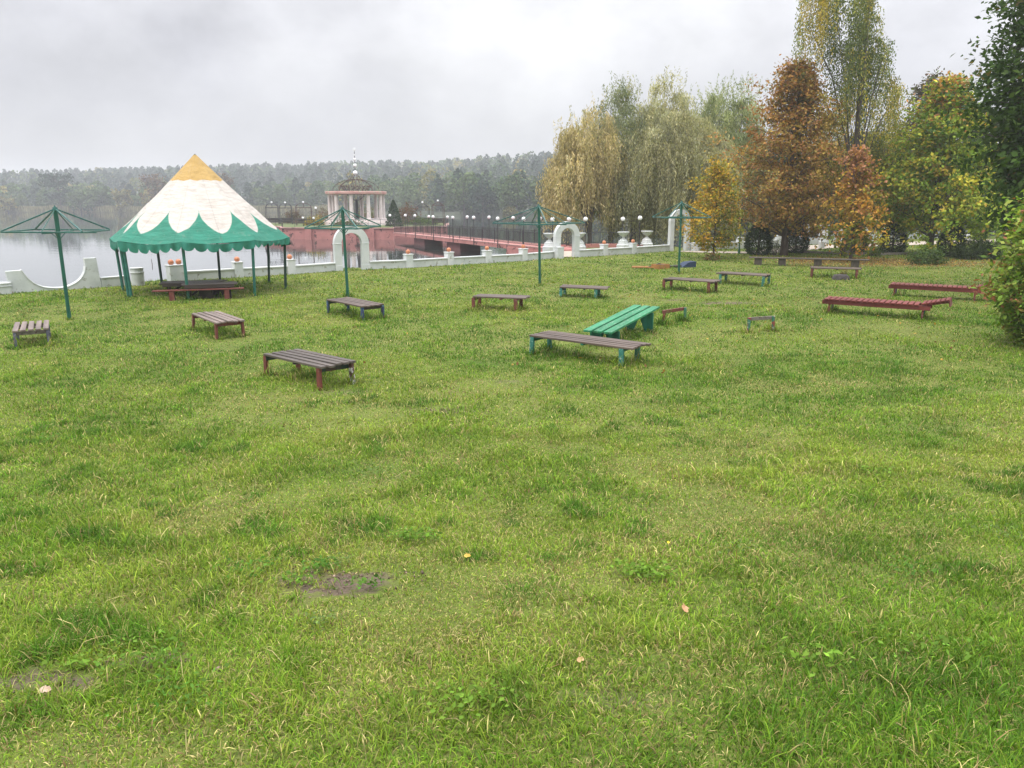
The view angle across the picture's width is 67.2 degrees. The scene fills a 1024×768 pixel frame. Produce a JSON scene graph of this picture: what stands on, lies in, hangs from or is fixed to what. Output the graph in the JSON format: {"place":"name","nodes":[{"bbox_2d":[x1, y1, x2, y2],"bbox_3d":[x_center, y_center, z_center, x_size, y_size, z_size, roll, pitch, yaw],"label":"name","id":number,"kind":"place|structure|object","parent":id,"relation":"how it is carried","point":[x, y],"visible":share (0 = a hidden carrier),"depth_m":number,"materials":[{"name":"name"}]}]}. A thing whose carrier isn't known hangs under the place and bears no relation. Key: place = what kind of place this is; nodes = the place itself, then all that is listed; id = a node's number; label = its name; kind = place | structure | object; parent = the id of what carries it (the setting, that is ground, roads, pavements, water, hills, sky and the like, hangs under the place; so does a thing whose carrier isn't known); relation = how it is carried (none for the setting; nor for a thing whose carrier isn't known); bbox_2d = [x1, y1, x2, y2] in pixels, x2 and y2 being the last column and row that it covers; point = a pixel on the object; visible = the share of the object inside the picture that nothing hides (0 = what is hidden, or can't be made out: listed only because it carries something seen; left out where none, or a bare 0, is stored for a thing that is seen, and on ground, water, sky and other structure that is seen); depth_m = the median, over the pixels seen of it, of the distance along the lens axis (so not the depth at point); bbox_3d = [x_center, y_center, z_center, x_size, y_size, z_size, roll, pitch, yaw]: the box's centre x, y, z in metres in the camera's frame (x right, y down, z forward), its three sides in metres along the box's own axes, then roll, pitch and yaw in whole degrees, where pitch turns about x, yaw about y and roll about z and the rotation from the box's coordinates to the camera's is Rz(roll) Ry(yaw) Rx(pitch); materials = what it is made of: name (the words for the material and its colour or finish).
{"place":"outdoors","nodes":[
{"label":"outdoors","id":0,"kind":"place"},
{"bbox_2d":[0,212,1004,286],"bbox_3d":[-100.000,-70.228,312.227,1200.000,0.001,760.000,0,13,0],"label":"water","id":1,"kind":"structure","parent":0,"point":[34,257],"depth_m":67.23,"materials":[{"name":"grey liquid"}]},
{"bbox_2d":[0,204,349,212],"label":"reeds","id":2,"kind":"object","parent":1,"relation":"on","point":[64,208],"visible":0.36,"depth_m":267.89,"materials":[{"name":"plant"}]},
{"bbox_2d":[271,222,448,239],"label":"island platform","id":3,"kind":"structure","parent":1,"relation":"in","point":[299,231],"depth_m":84.22,"materials":[{"name":"pink paint"}]},
{"bbox_2d":[282,208,302,223],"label":"island shrub","id":4,"kind":"object","parent":3,"relation":"on","point":[294,215],"visible":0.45,"depth_m":98.52,"materials":[{"name":"green plant"}]},
{"bbox_2d":[302,214,327,225],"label":"island shrub","id":5,"kind":"object","parent":3,"relation":"on","point":[308,222],"visible":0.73,"depth_m":90.64,"materials":[{"name":"yellow plant"}]},
{"bbox_2d":[324,149,386,224],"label":"rotunda","id":6,"kind":"structure","parent":3,"relation":"on","point":[332,195],"depth_m":92.31,"materials":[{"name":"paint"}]},
{"bbox_2d":[264,215,446,227],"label":"island fence","id":7,"kind":"object","parent":3,"relation":"on","point":[294,219],"visible":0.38,"depth_m":84.21,"materials":[{"name":"metal"}]},
{"bbox_2d":[385,199,403,225],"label":"conifer","id":8,"kind":"object","parent":3,"relation":"on","point":[393,212],"visible":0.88,"depth_m":87.55,"materials":[{"name":"green plant"}]},
{"bbox_2d":[392,200,425,223],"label":"island shrub","id":9,"kind":"object","parent":3,"relation":"on","point":[408,214],"visible":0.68,"depth_m":94.54,"materials":[{"name":"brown plant"}]},
{"bbox_2d":[402,215,437,224],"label":"island shrub","id":10,"kind":"object","parent":3,"relation":"on","point":[428,221],"visible":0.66,"depth_m":93.62,"materials":[{"name":"green plant"}]},
{"bbox_2d":[431,200,444,224],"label":"iron bower","id":11,"kind":"object","parent":3,"relation":"on","point":[439,221],"visible":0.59,"depth_m":92.45,"materials":[{"name":"black metal"}]},
{"bbox_2d":[33,180,972,229],"bbox_3d":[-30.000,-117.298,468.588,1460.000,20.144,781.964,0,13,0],"label":"hills","id":12,"kind":"structure","parent":0,"point":[448,213],"depth_m":209.55,"materials":[{"name":"green plant"}]},
{"bbox_2d":[0,196,16,211],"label":"tree","id":13,"kind":"object","parent":12,"relation":"on","point":[7,204],"visible":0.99,"depth_m":266.60,"materials":[{"name":"green plant"}]},
{"bbox_2d":[35,172,75,205],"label":"tree","id":14,"kind":"object","parent":12,"relation":"on","point":[54,182],"visible":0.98,"depth_m":266.36,"materials":[{"name":"green plant"}]},
{"bbox_2d":[83,186,112,206],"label":"tree","id":15,"kind":"object","parent":12,"relation":"on","point":[95,194],"visible":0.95,"depth_m":268.95,"materials":[{"name":"green plant"}]},
{"bbox_2d":[110,187,133,210],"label":"tree","id":16,"kind":"object","parent":12,"relation":"on","point":[123,197],"visible":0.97,"depth_m":267.03,"materials":[{"name":"green plant"}]},
{"bbox_2d":[135,173,169,201],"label":"tree","id":17,"kind":"object","parent":12,"relation":"on","point":[154,191],"visible":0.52,"depth_m":265.79,"materials":[{"name":"green plant"}]},
{"bbox_2d":[218,173,234,187],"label":"tree","id":18,"kind":"object","parent":12,"relation":"on","point":[227,181],"visible":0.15,"depth_m":261.20,"materials":[{"name":"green plant"}]},
{"bbox_2d":[337,170,368,214],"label":"tree","id":19,"kind":"object","parent":12,"relation":"on","point":[360,182],"visible":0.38,"depth_m":217.64,"materials":[{"name":"green plant"}]},
{"bbox_2d":[444,173,483,216],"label":"tree","id":20,"kind":"object","parent":12,"relation":"on","point":[458,195],"visible":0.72,"depth_m":198.05,"materials":[{"name":"green plant"}]},
{"bbox_2d":[465,177,497,216],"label":"tree","id":21,"kind":"object","parent":12,"relation":"on","point":[483,195],"visible":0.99,"depth_m":192.84,"materials":[{"name":"green plant"}]},
{"bbox_2d":[0,143,998,218],"bbox_3d":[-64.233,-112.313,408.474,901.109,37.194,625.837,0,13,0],"label":"forest","id":22,"kind":"object","parent":12,"relation":"on","point":[399,183],"visible":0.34,"depth_m":335.79,"materials":[{"name":"plant"}]},
{"bbox_2d":[502,206,517,217],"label":"tree","id":23,"kind":"object","parent":12,"relation":"on","point":[508,211],"visible":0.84,"depth_m":182.68,"materials":[{"name":"green plant"}]},
{"bbox_2d":[494,172,530,217],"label":"tree","id":24,"kind":"object","parent":12,"relation":"on","point":[509,196],"visible":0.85,"depth_m":185.59,"materials":[{"name":"green plant"}]},
{"bbox_2d":[527,177,549,217],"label":"tree","id":25,"kind":"object","parent":12,"relation":"on","point":[532,187],"visible":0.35,"depth_m":179.23,"materials":[{"name":"green plant"}]},
{"bbox_2d":[0,236,1023,767],"bbox_3d":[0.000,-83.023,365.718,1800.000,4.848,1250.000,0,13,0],"label":"ground","id":26,"kind":"structure","parent":0,"point":[312,594],"depth_m":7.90,"materials":[{"name":"green plant"}]},
{"bbox_2d":[0,282,11,294],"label":"drum post","id":27,"kind":"object","parent":26,"relation":"on","point":[5,287],"visible":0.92,"depth_m":26.82,"materials":[{"name":"white paint"}]},
{"bbox_2d":[12,320,50,348],"bbox_3d":[-11.147,-1.094,17.936,0.715,0.575,1.572,-8,15,-29],"label":"sunbed","id":28,"kind":"object","parent":26,"relation":"on","point":[30,326],"visible":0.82,"depth_m":17.44,"materials":[{"name":"paint"}]},
{"bbox_2d":[5,258,101,292],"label":"scooped wall","id":29,"kind":"structure","parent":26,"relation":"on","point":[21,281],"depth_m":28.29,"materials":[{"name":"white paint"}]},
{"bbox_2d":[0,205,109,318],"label":"parasol frame","id":30,"kind":"object","parent":26,"relation":"on","point":[54,211],"visible":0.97,"depth_m":20.96,"materials":[{"name":"green paint"}]},
{"bbox_2d":[100,275,124,286],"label":"wall","id":31,"kind":"structure","parent":26,"relation":"on","point":[109,281],"depth_m":29.22,"materials":[{"name":"white paint"}]},
{"bbox_2d":[129,267,144,285],"bbox_3d":[-14.404,-4.037,29.657,0.512,0.875,0.517,0,13,0],"label":"drum post","id":32,"kind":"object","parent":26,"relation":"on","point":[137,275],"visible":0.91,"depth_m":29.46,"materials":[{"name":"white paint"}]},
{"bbox_2d":[159,280,207,293],"bbox_3d":[-11.020,-3.189,26.353,1.809,0.629,0.784,-4,14,-17],"label":"table","id":33,"kind":"object","parent":26,"relation":"on","point":[170,284],"visible":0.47,"depth_m":25.96,"materials":[{"name":"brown wood"}]},
{"bbox_2d":[152,287,243,300],"bbox_3d":[-10.302,-2.923,25.410,2.812,0.420,0.234,-4,14,-18],"label":"bench","id":34,"kind":"object","parent":26,"relation":"on","point":[172,294],"visible":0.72,"depth_m":25.23,"materials":[{"name":"red paint"}]},
{"bbox_2d":[109,154,290,299],"bbox_3d":[-11.174,-5.641,27.595,5.749,4.985,5.742,3,14,12],"label":"party tent","id":35,"kind":"object","parent":26,"relation":"on","point":[196,202],"visible":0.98,"depth_m":25.94,"materials":[{"name":"fabric"}]},
{"bbox_2d":[181,281,237,298],"bbox_3d":[-10.109,-3.064,25.808,1.780,0.629,0.735,-5,14,-19],"label":"table","id":36,"kind":"object","parent":26,"relation":"on","point":[229,284],"visible":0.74,"depth_m":25.53,"materials":[{"name":"brown wood"}]},
{"bbox_2d":[196,279,227,298],"bbox_3d":[-10.188,-3.190,26.236,0.536,0.595,1.458,1,13,2],"label":"table","id":37,"kind":"object","parent":26,"relation":"on","point":[209,294],"visible":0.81,"depth_m":25.73,"materials":[{"name":"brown wood"}]},
{"bbox_2d":[192,311,244,338],"bbox_3d":[-7.280,-1.399,19.093,0.695,0.578,2.096,-10,16,-36],"label":"sunbed","id":38,"kind":"object","parent":26,"relation":"on","point":[217,318],"visible":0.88,"depth_m":18.62,"materials":[{"name":"red paint"}]},
{"bbox_2d":[3,407,488,695],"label":"soil crumbs","id":39,"kind":"object","parent":26,"relation":"on","point":[218,667],"visible":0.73,"depth_m":5.29,"materials":[{"name":"brown soil"}]},
{"bbox_2d":[164,254,335,280],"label":"wall","id":40,"kind":"structure","parent":26,"relation":"on","point":[174,272],"depth_m":32.60,"materials":[{"name":"white paint"}]},
{"bbox_2d":[263,349,355,390],"bbox_3d":[-3.637,-0.209,13.835,2.056,0.578,0.715,11,17,43],"label":"sunbed","id":41,"kind":"object","parent":26,"relation":"on","point":[319,362],"visible":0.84,"depth_m":13.49,"materials":[{"name":"paint"}]},
{"bbox_2d":[304,206,380,296],"bbox_3d":[-5.626,-4.293,25.963,1.898,3.331,1.898,3,14,14],"label":"parasol frame","id":42,"kind":"object","parent":26,"relation":"on","point":[341,210],"visible":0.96,"depth_m":25.76,"materials":[{"name":"green paint"}]},
{"bbox_2d":[332,226,369,270],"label":"arch","id":43,"kind":"structure","parent":26,"relation":"on","point":[364,246],"depth_m":35.72,"materials":[{"name":"white paint"}]},
{"bbox_2d":[326,297,384,319],"bbox_3d":[-4.452,-2.064,21.881,0.739,0.577,1.933,-12,19,-42],"label":"sunbed","id":44,"kind":"object","parent":26,"relation":"on","point":[347,302],"visible":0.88,"depth_m":21.57,"materials":[{"name":"paint"}]},
{"bbox_2d":[369,244,553,268],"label":"wall","id":45,"kind":"structure","parent":26,"relation":"on","point":[409,261],"depth_m":39.06,"materials":[{"name":"white paint"}]},
{"bbox_2d":[393,223,586,253],"bbox_3d":[-3.932,-12.332,66.163,2.400,2.760,37.824,-6,15,-23],"label":"footbridge","id":46,"kind":"object","parent":26,"relation":"on","point":[461,243],"visible":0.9,"depth_m":64.63,"materials":[{"name":"pink paint"}]},
{"bbox_2d":[472,294,530,310],"bbox_3d":[-0.317,-2.386,23.226,1.706,0.558,0.715,4,14,15],"label":"sunbed","id":47,"kind":"object","parent":26,"relation":"on","point":[516,298],"visible":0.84,"depth_m":23.02,"materials":[{"name":"red paint"}]},
{"bbox_2d":[24,294,1023,727],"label":"weeds","id":48,"kind":"object","parent":26,"relation":"on","point":[646,570],"visible":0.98,"depth_m":4.21,"materials":[{"name":"green plant"}]},
{"bbox_2d":[492,204,584,284],"bbox_3d":[1.021,-5.121,29.262,2.518,3.342,2.518,10,17,37],"label":"parasol frame","id":49,"kind":"object","parent":26,"relation":"on","point":[539,211],"visible":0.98,"depth_m":29.06,"materials":[{"name":"green paint"}]},
{"bbox_2d":[553,221,579,258],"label":"arch","id":50,"kind":"structure","parent":26,"relation":"on","point":[558,249],"depth_m":43.47,"materials":[{"name":"white paint"}]},
{"bbox_2d":[535,92,630,243],"bbox_3d":[5.250,-14.762,55.632,7.158,12.121,5.428,-6,15,-24],"label":"willow tree","id":51,"kind":"object","parent":26,"relation":"on","point":[574,172],"visible":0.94,"depth_m":54.35,"materials":[{"name":"yellow plant"}]},
{"bbox_2d":[559,284,609,296],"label":"sunbed","id":52,"kind":"object","parent":26,"relation":"on","point":[563,287],"visible":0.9,"depth_m":26.21,"materials":[{"name":"paint"}]},
{"bbox_2d":[529,330,650,366],"bbox_3d":[1.594,-0.667,16.106,2.517,0.576,0.755,10,17,35],"label":"sunbed","id":53,"kind":"object","parent":26,"relation":"on","point":[620,344],"visible":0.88,"depth_m":15.89,"materials":[{"name":"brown wood"}]},
{"bbox_2d":[561,231,642,247],"bbox_3d":[5.814,-9.515,52.490,6.016,1.730,2.167,0,13,0],"label":"terrace fence","id":54,"kind":"object","parent":26,"relation":"on","point":[591,245],"visible":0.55,"depth_m":53.02,"materials":[{"name":"pink paint"}]},
{"bbox_2d":[569,71,655,243],"bbox_3d":[8.073,-15.830,58.250,8.794,14.479,7.527,-12,18,-41],"label":"willow tree","id":55,"kind":"object","parent":26,"relation":"on","point":[624,110],"visible":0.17,"depth_m":56.19,"materials":[{"name":"green plant"}]},
{"bbox_2d":[583,305,659,338],"bbox_3d":[2.636,-1.351,18.253,0.720,0.694,2.872,8,16,31],"label":"sunbed","id":56,"kind":"object","parent":26,"relation":"on","point":[614,324],"visible":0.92,"depth_m":18.14,"materials":[{"name":"green paint"}]},
{"bbox_2d":[616,232,629,247],"bbox_3d":[7.398,-9.394,51.296,0.813,1.450,0.813,-5,14,-21],"label":"urn","id":57,"kind":"object","parent":26,"relation":"on","point":[623,242],"visible":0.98,"depth_m":51.02,"materials":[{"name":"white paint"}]},
{"bbox_2d":[579,239,669,256],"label":"wall","id":58,"kind":"structure","parent":26,"relation":"on","point":[605,250],"depth_m":46.45,"materials":[{"name":"white paint"}]},
{"bbox_2d":[252,254,1020,372],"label":"leaf litter","id":59,"kind":"object","parent":26,"relation":"on","point":[855,257],"visible":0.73,"depth_m":39.00,"materials":[{"name":"brown plant"}]},
{"bbox_2d":[640,231,652,245],"bbox_3d":[9.212,-9.735,52.723,0.813,1.450,0.813,-5,14,-21],"label":"urn","id":60,"kind":"object","parent":26,"relation":"on","point":[646,241],"visible":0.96,"depth_m":52.43,"materials":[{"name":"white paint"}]},
{"bbox_2d":[597,65,746,245],"bbox_3d":[11.872,-16.581,57.211,11.584,13.676,8.780,0,13,0],"label":"willow tree","id":61,"kind":"object","parent":26,"relation":"on","point":[656,185],"visible":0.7,"depth_m":55.20,"materials":[{"name":"green plant"}]},
{"bbox_2d":[662,307,686,322],"bbox_3d":[4.305,-1.759,20.503,1.010,0.491,0.094,-12,18,-41],"label":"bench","id":62,"kind":"object","parent":26,"relation":"on","point":[674,310],"visible":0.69,"depth_m":20.47,"materials":[{"name":"red paint"}]},
{"bbox_2d":[667,209,690,250],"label":"arch","id":63,"kind":"structure","parent":26,"relation":"on","point":[671,227],"depth_m":49.31,"materials":[{"name":"white paint"}]},
{"bbox_2d":[652,200,710,273],"bbox_3d":[7.426,-6.333,34.106,1.978,3.478,1.978,-2,14,-10],"label":"parasol frame","id":64,"kind":"object","parent":26,"relation":"on","point":[681,204],"visible":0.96,"depth_m":33.89,"materials":[{"name":"green paint"}]},
{"bbox_2d":[670,261,695,267],"bbox_3d":[8.134,-5.828,37.544,1.588,0.280,0.550,-5,14,-20],"label":"crate","id":65,"kind":"object","parent":26,"relation":"on","point":[685,264],"visible":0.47,"depth_m":37.46,"materials":[{"name":"blue paint"}]},
{"bbox_2d":[662,277,720,292],"bbox_3d":[6.542,-3.538,28.064,2.022,0.578,0.755,9,16,34],"label":"sunbed","id":66,"kind":"object","parent":26,"relation":"on","point":[708,281],"visible":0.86,"depth_m":27.87,"materials":[{"name":"paint"}]},
{"bbox_2d":[676,150,750,258],"bbox_3d":[10.929,-9.623,42.176,4.335,6.083,4.643,0,13,0],"label":"yellow tree","id":67,"kind":"object","parent":26,"relation":"on","point":[719,175],"visible":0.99,"depth_m":41.83,"materials":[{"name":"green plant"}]},
{"bbox_2d":[679,69,780,240],"bbox_3d":[16.815,-17.206,62.353,9.890,15.217,7.673,0,13,0],"label":"willow tree","id":68,"kind":"object","parent":26,"relation":"on","point":[730,122],"visible":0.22,"depth_m":60.24,"materials":[{"name":"green plant"}]},
{"bbox_2d":[716,271,770,285],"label":"sunbed","id":69,"kind":"object","parent":26,"relation":"on","point":[726,273],"visible":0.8,"depth_m":29.87,"materials":[{"name":"paint"}]},
{"bbox_2d":[689,235,800,250],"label":"wall","id":70,"kind":"structure","parent":26,"relation":"on","point":[743,245],"depth_m":51.88,"materials":[{"name":"white paint"}]},
{"bbox_2d":[744,221,773,254],"bbox_3d":[14.703,-8.610,45.954,1.743,2.212,1.710,9,16,33],"label":"evergreen shrub","id":71,"kind":"object","parent":26,"relation":"on","point":[766,242],"visible":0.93,"depth_m":45.59,"materials":[{"name":"green plant"}]},
{"bbox_2d":[747,316,774,331],"bbox_3d":[6.221,-1.444,19.314,0.833,0.491,0.094,-5,14,-21],"label":"trestle","id":72,"kind":"object","parent":26,"relation":"on","point":[749,319],"visible":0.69,"depth_m":19.27,"materials":[{"name":"red paint"}]},
{"bbox_2d":[765,238,780,254],"bbox_3d":[15.772,-8.149,46.026,1.375,1.114,1.040,7,15,28],"label":"flowering shrub","id":73,"kind":"object","parent":26,"relation":"on","point":[776,246],"visible":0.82,"depth_m":46.01,"materials":[{"name":"green plant"}]},
{"bbox_2d":[742,141,835,239],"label":"background tree","id":74,"kind":"object","parent":26,"relation":"on","point":[784,161],"visible":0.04,"depth_m":72.75,"materials":[{"name":"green plant"}]},
{"bbox_2d":[698,52,888,255],"bbox_3d":[16.120,-13.068,44.776,10.130,11.537,10.050,-12,18,-41],"label":"linden tree","id":75,"kind":"object","parent":26,"relation":"on","point":[791,196],"visible":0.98,"depth_m":43.32,"materials":[{"name":"brown plant"}]},
{"bbox_2d":[788,227,810,252],"bbox_3d":[17.641,-8.987,47.800,1.678,2.095,1.734,0,13,0],"label":"evergreen shrub","id":76,"kind":"object","parent":26,"relation":"on","point":[796,248],"visible":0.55,"depth_m":47.44,"materials":[{"name":"green plant"}]},
{"bbox_2d":[749,257,868,266],"bbox_3d":[14.648,-5.972,38.208,5.584,0.530,0.430,5,14,19],"label":"bench","id":77,"kind":"object","parent":26,"relation":"on","point":[817,261],"visible":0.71,"depth_m":37.95,"materials":[{"name":"brown wood"}]},
{"bbox_2d":[808,225,829,244],"bbox_3d":[22.086,-10.859,56.463,2.800,1.600,0.540,-2,14,-10],"label":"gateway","id":78,"kind":"object","parent":26,"relation":"on","point":[814,241],"visible":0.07,"depth_m":56.69,"materials":[{"name":"white paint"}]},
{"bbox_2d":[810,266,861,278],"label":"sunbed","id":79,"kind":"object","parent":26,"relation":"on","point":[812,268],"visible":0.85,"depth_m":32.49,"materials":[{"name":"paint"}]},
{"bbox_2d":[832,274,849,279],"bbox_3d":[13.583,-4.371,31.853,0.766,0.300,0.699,0,13,0],"label":"tree stump","id":80,"kind":"object","parent":26,"relation":"on","point":[841,276],"visible":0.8,"depth_m":31.61,"materials":[{"name":"grey wood"}]},
{"bbox_2d":[803,131,881,230],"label":"background tree","id":81,"kind":"object","parent":26,"relation":"on","point":[841,191],"visible":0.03,"depth_m":74.61,"materials":[{"name":"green plant"}]},
{"bbox_2d":[784,0,914,255],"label":"birch tree","id":82,"kind":"object","parent":26,"relation":"on","point":[861,66],"visible":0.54,"depth_m":43.17,"materials":[{"name":"green plant"}]},
{"bbox_2d":[814,142,891,261],"bbox_3d":[18.193,-9.423,40.604,4.197,6.389,4.234,0,13,0],"label":"maple sapling","id":83,"kind":"object","parent":26,"relation":"on","point":[858,234],"visible":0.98,"depth_m":40.34,"materials":[{"name":"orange plant"}]},
{"bbox_2d":[790,250,946,254],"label":"kerb","id":84,"kind":"structure","parent":26,"relation":"on","point":[827,252],"depth_m":46.44,"materials":[{"name":"concrete"}]},
{"bbox_2d":[864,245,884,255],"bbox_3d":[21.296,-7.848,45.237,1.167,0.891,1.267,9,16,33],"label":"shrub","id":85,"kind":"object","parent":26,"relation":"on","point":[878,252],"visible":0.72,"depth_m":45.07,"materials":[{"name":"green plant"}]},
{"bbox_2d":[831,228,939,242],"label":"wall","id":86,"kind":"structure","parent":26,"relation":"on","point":[890,236],"depth_m":63.05,"materials":[{"name":"white paint"}]},
{"bbox_2d":[822,296,951,318],"bbox_3d":[10.580,-2.169,21.863,3.274,0.730,0.751,8,16,31],"label":"lounger","id":87,"kind":"object","parent":26,"relation":"on","point":[926,305],"visible":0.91,"depth_m":21.67,"materials":[{"name":"red paint"}]},
{"bbox_2d":[877,223,908,252],"bbox_3d":[23.208,-8.815,46.867,1.718,2.179,1.826,0,13,0],"label":"evergreen shrub","id":88,"kind":"object","parent":26,"relation":"on","point":[901,246],"visible":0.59,"depth_m":46.52,"materials":[{"name":"green plant"}]},
{"bbox_2d":[868,66,975,226],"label":"background tree","id":89,"kind":"object","parent":26,"relation":"on","point":[919,91],"visible":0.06,"depth_m":66.03,"materials":[{"name":"green plant"}]},
{"bbox_2d":[838,70,1006,251],"bbox_3d":[24.659,-12.622,44.696,10.550,10.686,11.432,0,13,0],"label":"maple tree","id":90,"kind":"object","parent":26,"relation":"on","point":[916,192],"visible":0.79,"depth_m":43.78,"materials":[{"name":"green plant"}]},
{"bbox_2d":[904,246,951,265],"bbox_3d":[21.052,-6.506,39.213,2.377,1.102,1.780,0,13,0],"label":"shrub","id":91,"kind":"object","parent":26,"relation":"on","point":[925,254],"visible":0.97,"depth_m":38.94,"materials":[{"name":"green plant"}]},
{"bbox_2d":[888,282,998,300],"bbox_3d":[14.414,-3.114,25.827,3.218,0.730,0.752,8,16,31],"label":"lounger","id":92,"kind":"object","parent":26,"relation":"on","point":[895,286],"visible":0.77,"depth_m":25.77,"materials":[{"name":"red paint"}]},
{"bbox_2d":[936,220,966,257],"bbox_3d":[25.210,-8.258,44.225,1.590,2.321,1.611,0,13,0],"label":"evergreen shrub","id":93,"kind":"object","parent":26,"relation":"on","point":[942,236],"visible":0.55,"depth_m":43.87,"materials":[{"name":"green plant"}]},
{"bbox_2d":[901,106,1009,234],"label":"background tree","id":94,"kind":"object","parent":26,"relation":"on","point":[977,137],"visible":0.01,"depth_m":65.82,"materials":[{"name":"green plant"}]},
{"bbox_2d":[910,0,1023,238],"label":"dark maple tree","id":95,"kind":"object","parent":26,"relation":"on","point":[1009,164],"visible":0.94,"depth_m":25.98,"materials":[{"name":"green plant"}]},
{"bbox_2d":[947,234,1004,259],"bbox_3d":[25.738,-7.551,42.678,3.238,1.525,1.914,0,13,0],"label":"bush","id":96,"kind":"object","parent":26,"relation":"on","point":[977,249],"visible":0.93,"depth_m":42.45,"materials":[{"name":"green plant"}]},
{"bbox_2d":[955,114,1015,243],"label":"background tree","id":97,"kind":"object","parent":26,"relation":"on","point":[994,189],"visible":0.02,"depth_m":56.47,"materials":[{"name":"green plant"}]},
{"bbox_2d":[968,189,1023,345],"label":"shrub","id":98,"kind":"object","parent":26,"relation":"on","point":[1008,288],"visible":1,"depth_m":17.02,"materials":[{"name":"green plant"}]},
{"bbox_2d":[0,0,1023,176],"label":"sky","id":99,"kind":"structure","parent":0,"point":[85,84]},
{"bbox_2d":[542,233,552,251],"bbox_3d":[2.386,-8.885,49.165,0.813,1.450,0.813,-5,14,-21],"label":"urn","id":100,"kind":"object","parent":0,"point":[548,245],"visible":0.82,"depth_m":48.88,"materials":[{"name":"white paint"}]},
{"bbox_2d":[681,239,1010,252],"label":"path","id":101,"kind":"structure","parent":0,"point":[832,246],"depth_m":52.85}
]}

